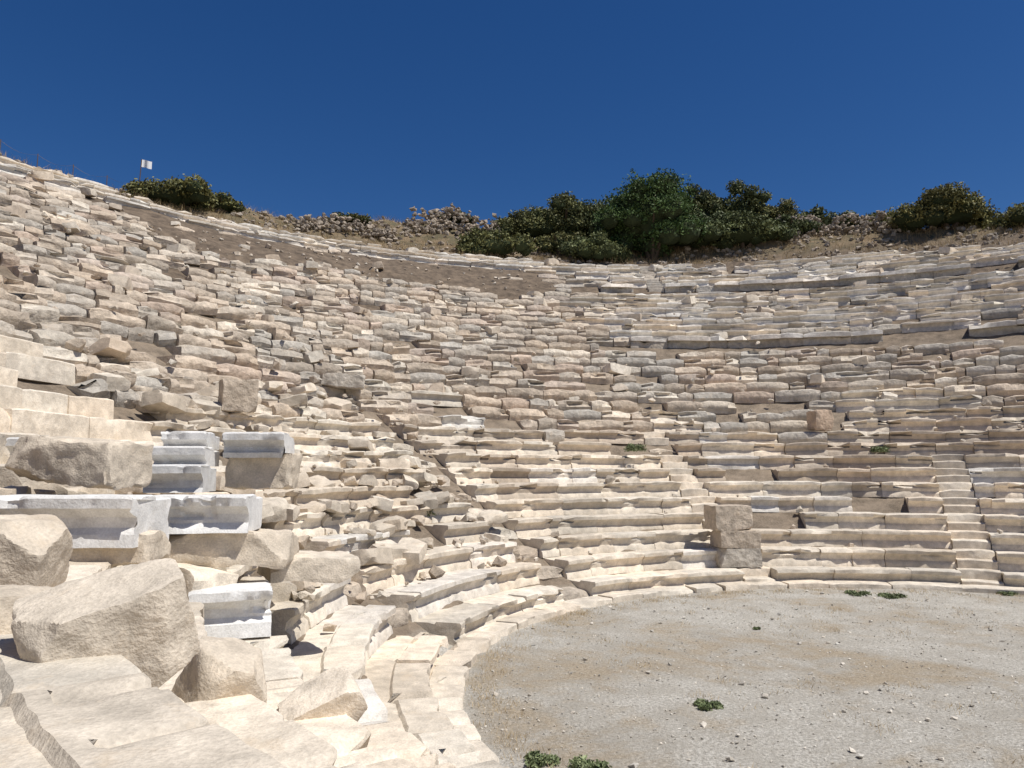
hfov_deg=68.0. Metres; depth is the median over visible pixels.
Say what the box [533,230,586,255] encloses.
shrub
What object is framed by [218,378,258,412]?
limestone block
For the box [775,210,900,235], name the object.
rubble stone wall
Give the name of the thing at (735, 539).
stone pedestal
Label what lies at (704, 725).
gravel
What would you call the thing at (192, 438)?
restored marble seat
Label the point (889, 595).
weed
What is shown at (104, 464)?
marble block
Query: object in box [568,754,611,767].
weed
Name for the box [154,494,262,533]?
restored marble seat
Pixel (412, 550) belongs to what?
tumbled marble blocks
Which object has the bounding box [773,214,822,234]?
shrub
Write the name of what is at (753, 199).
shrub
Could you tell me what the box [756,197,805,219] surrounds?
shrub
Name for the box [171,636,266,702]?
broken marble boulder
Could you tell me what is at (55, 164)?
rope fence
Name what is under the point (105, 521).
restored marble seat
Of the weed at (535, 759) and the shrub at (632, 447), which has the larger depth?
the shrub at (632, 447)
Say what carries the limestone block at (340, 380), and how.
on the ancient theatre
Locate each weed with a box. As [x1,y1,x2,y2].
[523,750,560,767]
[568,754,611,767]
[692,698,723,710]
[843,590,871,596]
[875,592,907,599]
[996,591,1015,595]
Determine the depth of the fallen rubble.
18.41 m
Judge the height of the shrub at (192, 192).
2.286 m
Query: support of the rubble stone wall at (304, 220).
on the ground at (550, 681)
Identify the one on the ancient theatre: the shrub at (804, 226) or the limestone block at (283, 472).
the limestone block at (283, 472)
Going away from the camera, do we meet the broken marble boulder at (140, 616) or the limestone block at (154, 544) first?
the broken marble boulder at (140, 616)
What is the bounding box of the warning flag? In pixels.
[139,159,151,181]
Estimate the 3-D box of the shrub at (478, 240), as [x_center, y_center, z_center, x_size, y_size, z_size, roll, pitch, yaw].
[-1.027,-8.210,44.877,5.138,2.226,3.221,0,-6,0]
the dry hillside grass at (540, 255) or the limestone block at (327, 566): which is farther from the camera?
the dry hillside grass at (540, 255)
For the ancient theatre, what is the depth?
20.39 m
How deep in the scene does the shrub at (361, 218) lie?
44.89 m
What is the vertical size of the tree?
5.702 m
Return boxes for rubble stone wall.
[294,212,400,243]
[403,203,500,234]
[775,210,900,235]
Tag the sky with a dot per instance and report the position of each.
(386, 108)
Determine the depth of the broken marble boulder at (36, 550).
4.06 m
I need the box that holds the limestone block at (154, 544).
[69,530,170,565]
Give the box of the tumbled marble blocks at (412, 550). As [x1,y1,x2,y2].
[0,170,973,602]
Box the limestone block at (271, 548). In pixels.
[167,528,298,568]
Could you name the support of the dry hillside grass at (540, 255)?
on the ground at (550, 681)
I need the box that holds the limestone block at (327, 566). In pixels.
[257,550,359,583]
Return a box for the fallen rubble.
[0,172,1023,631]
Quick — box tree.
[592,168,711,260]
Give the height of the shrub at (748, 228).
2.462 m
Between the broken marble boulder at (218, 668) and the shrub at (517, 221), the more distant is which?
the shrub at (517, 221)
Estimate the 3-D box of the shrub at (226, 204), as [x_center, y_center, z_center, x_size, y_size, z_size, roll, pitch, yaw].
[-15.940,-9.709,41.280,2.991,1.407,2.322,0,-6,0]
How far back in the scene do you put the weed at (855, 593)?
15.88 m
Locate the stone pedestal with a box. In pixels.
[704,504,762,567]
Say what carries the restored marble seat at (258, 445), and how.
on the limestone block at (283, 472)
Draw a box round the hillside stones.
[0,153,1023,263]
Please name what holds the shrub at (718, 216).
on the ground at (550, 681)
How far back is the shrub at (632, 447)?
21.64 m
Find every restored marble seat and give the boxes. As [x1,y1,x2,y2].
[0,494,170,547]
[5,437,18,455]
[143,464,216,492]
[152,446,219,465]
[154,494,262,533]
[161,431,219,449]
[188,580,272,638]
[222,432,294,457]
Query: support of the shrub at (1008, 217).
on the ground at (550, 681)
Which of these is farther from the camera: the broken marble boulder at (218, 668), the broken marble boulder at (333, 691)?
the broken marble boulder at (333, 691)
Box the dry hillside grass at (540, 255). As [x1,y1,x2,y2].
[0,151,1023,264]
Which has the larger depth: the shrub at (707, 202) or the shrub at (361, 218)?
the shrub at (707, 202)
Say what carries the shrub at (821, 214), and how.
on the ground at (550, 681)
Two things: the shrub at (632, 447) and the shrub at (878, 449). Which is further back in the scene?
the shrub at (878, 449)
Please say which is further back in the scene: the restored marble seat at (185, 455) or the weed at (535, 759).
the restored marble seat at (185, 455)
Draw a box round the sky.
[0,0,1023,237]
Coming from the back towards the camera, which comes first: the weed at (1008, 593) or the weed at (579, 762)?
the weed at (1008, 593)
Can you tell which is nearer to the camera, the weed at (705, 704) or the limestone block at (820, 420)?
the weed at (705, 704)
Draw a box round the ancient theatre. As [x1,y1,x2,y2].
[0,156,1023,767]
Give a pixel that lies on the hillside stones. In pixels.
(836, 252)
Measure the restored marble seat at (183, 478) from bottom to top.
0.304 m
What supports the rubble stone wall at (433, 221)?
on the ground at (550, 681)
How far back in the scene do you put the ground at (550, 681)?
10.63 m
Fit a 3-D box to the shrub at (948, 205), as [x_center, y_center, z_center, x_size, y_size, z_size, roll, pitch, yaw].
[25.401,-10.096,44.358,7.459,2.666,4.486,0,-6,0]
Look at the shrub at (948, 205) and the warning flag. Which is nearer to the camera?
the warning flag
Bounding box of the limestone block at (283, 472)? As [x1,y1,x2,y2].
[225,453,301,489]
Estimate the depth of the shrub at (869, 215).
47.11 m
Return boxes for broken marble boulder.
[0,514,72,586]
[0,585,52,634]
[11,558,199,687]
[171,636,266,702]
[278,667,367,721]
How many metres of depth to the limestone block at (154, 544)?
5.94 m
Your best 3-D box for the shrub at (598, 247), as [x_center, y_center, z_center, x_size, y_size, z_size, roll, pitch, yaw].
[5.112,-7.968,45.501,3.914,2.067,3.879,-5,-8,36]
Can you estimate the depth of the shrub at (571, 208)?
48.33 m
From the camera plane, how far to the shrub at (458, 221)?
48.29 m
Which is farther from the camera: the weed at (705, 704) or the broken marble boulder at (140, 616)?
the weed at (705, 704)
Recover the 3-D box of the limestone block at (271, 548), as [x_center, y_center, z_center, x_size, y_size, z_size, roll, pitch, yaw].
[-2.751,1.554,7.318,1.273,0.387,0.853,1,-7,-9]
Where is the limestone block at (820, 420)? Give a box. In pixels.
[806,409,833,430]
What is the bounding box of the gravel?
[471,589,1023,767]
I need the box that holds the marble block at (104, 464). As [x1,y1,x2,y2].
[5,435,153,489]
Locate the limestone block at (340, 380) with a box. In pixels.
[321,372,365,389]
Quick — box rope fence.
[0,139,117,185]
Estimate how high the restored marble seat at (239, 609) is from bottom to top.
0.424 m
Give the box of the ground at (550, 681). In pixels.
[0,177,1023,767]
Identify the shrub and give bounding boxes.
[121,173,219,211]
[211,191,245,212]
[327,211,371,225]
[439,211,479,225]
[452,226,537,256]
[492,204,565,238]
[527,191,596,239]
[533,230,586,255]
[555,228,632,263]
[561,193,627,237]
[623,443,646,451]
[668,208,730,248]
[679,184,730,219]
[688,210,799,249]
[718,179,774,215]
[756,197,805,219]
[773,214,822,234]
[798,203,860,230]
[846,210,895,226]
[870,446,890,452]
[884,181,1000,232]
[981,202,1023,229]

